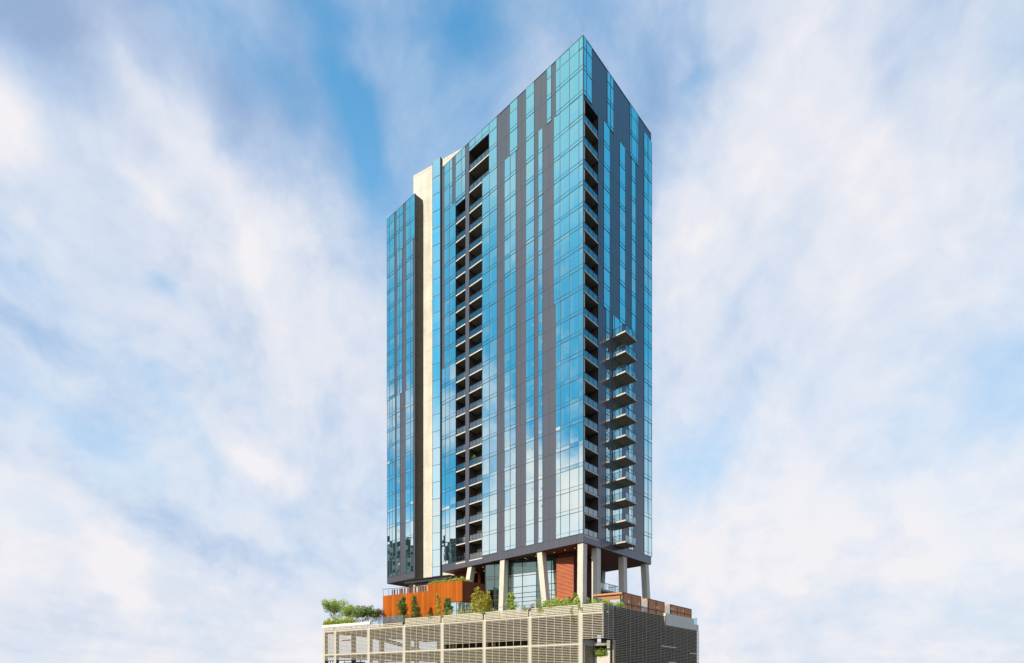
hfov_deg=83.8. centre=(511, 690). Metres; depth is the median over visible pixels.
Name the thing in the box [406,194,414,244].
window
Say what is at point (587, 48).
window
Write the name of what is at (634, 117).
window
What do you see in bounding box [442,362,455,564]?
window
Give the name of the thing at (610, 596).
pergola
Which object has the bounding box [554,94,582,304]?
window
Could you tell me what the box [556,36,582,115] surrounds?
window
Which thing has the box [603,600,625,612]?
creeper
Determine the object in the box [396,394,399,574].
window
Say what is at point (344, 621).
planter hedge
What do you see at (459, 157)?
window
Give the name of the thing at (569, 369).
window
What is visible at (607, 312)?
window
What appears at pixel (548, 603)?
vine
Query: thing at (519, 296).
tower
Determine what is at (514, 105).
window
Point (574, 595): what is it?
shrub
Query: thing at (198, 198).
sky
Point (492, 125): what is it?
window
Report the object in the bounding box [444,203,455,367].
window
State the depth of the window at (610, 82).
92.96 m
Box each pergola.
[592,592,621,602]
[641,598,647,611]
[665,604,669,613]
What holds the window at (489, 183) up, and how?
in the tower
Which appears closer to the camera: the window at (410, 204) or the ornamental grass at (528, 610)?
the ornamental grass at (528, 610)
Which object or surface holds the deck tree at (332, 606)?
on the parking garage
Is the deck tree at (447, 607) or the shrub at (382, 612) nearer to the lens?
the deck tree at (447, 607)
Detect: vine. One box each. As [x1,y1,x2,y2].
[533,598,544,611]
[542,600,551,607]
[551,599,560,605]
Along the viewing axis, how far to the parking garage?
89.16 m
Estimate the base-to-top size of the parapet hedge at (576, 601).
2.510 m
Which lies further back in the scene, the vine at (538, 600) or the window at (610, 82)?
the window at (610, 82)
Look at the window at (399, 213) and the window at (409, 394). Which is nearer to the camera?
the window at (409, 394)
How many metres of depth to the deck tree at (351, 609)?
104.22 m
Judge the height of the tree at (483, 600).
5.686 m
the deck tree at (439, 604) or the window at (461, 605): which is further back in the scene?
the window at (461, 605)
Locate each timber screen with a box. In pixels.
[622,592,640,610]
[648,598,664,615]
[670,604,691,617]
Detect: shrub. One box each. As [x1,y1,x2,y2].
[373,607,385,625]
[568,593,577,602]
[585,595,597,611]
[592,598,607,611]
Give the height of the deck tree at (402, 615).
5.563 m
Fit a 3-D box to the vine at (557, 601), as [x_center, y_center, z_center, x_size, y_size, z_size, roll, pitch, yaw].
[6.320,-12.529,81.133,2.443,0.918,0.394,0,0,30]
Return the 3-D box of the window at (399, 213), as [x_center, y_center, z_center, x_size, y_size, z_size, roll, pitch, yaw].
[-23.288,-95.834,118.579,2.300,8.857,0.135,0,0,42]
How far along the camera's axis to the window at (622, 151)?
95.70 m
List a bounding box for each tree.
[321,597,345,618]
[338,599,360,627]
[354,605,371,622]
[365,604,379,627]
[393,596,409,625]
[409,595,420,624]
[433,593,441,621]
[441,598,452,620]
[470,586,492,619]
[505,592,520,617]
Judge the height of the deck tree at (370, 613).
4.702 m
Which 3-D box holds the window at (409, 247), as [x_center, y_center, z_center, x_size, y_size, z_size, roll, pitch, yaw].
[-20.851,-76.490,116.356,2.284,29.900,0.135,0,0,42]
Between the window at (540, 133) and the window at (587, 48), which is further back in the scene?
the window at (540, 133)
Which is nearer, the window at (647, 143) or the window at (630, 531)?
the window at (630, 531)
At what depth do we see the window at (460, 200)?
106.04 m
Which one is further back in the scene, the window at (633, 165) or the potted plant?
the potted plant
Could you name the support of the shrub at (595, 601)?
on the parking garage
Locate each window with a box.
[387,213,394,260]
[387,255,394,400]
[387,397,394,576]
[396,205,402,252]
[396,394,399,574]
[397,249,402,394]
[405,386,413,572]
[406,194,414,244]
[406,240,412,389]
[432,158,439,576]
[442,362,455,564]
[444,158,452,211]
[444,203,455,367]
[445,601,476,621]
[455,147,464,201]
[455,194,465,205]
[469,124,488,151]
[482,167,496,555]
[489,117,496,172]
[504,151,515,550]
[510,97,517,155]
[526,82,534,545]
[538,128,542,542]
[547,65,551,123]
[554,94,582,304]
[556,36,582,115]
[556,289,582,538]
[584,37,591,104]
[603,121,609,311]
[606,309,609,541]
[607,70,613,133]
[613,315,621,542]
[619,141,625,325]
[628,329,632,550]
[630,104,638,165]
[631,157,635,333]
[644,132,651,556]
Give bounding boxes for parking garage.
[322,601,698,662]
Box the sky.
[0,0,1023,662]
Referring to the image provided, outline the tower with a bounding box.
[387,35,651,617]
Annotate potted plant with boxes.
[471,455,477,463]
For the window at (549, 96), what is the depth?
91.81 m
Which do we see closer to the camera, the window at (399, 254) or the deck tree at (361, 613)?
the deck tree at (361, 613)
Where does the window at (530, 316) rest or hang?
in the tower
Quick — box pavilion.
[382,575,484,626]
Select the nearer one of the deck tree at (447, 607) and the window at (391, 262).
the deck tree at (447, 607)
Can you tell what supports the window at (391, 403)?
in the tower
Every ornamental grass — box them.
[440,608,470,622]
[519,604,534,616]
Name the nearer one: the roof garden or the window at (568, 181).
the window at (568, 181)
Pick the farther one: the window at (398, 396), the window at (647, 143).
the window at (398, 396)
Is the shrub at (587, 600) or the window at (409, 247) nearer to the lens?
the shrub at (587, 600)
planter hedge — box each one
[322,616,356,624]
[593,647,607,656]
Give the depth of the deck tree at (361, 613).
102.64 m
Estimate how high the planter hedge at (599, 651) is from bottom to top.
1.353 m
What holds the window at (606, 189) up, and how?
in the tower
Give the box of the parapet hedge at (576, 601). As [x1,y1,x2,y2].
[542,596,580,613]
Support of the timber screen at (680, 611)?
on the parking garage
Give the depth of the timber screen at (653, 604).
90.89 m
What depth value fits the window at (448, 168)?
108.26 m
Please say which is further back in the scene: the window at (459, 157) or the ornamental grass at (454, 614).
the window at (459, 157)
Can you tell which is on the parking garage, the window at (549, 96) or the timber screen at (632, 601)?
the timber screen at (632, 601)
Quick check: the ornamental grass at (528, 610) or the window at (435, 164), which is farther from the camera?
the window at (435, 164)
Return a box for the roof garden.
[428,576,471,583]
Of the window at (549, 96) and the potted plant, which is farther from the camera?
the potted plant
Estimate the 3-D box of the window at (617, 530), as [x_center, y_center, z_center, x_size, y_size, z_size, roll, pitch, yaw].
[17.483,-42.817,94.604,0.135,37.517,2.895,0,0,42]
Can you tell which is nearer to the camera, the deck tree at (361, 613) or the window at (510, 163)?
the window at (510, 163)
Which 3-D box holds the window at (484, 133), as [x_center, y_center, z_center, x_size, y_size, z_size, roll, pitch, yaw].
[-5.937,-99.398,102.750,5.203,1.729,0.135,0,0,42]
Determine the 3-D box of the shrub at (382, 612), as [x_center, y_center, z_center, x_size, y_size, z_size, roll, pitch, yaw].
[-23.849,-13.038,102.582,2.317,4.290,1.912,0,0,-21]
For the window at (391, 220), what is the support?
in the tower
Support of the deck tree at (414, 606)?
on the parking garage
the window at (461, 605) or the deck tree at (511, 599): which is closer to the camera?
the deck tree at (511, 599)
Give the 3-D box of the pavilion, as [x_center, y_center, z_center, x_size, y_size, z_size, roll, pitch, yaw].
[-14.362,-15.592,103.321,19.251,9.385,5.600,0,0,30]

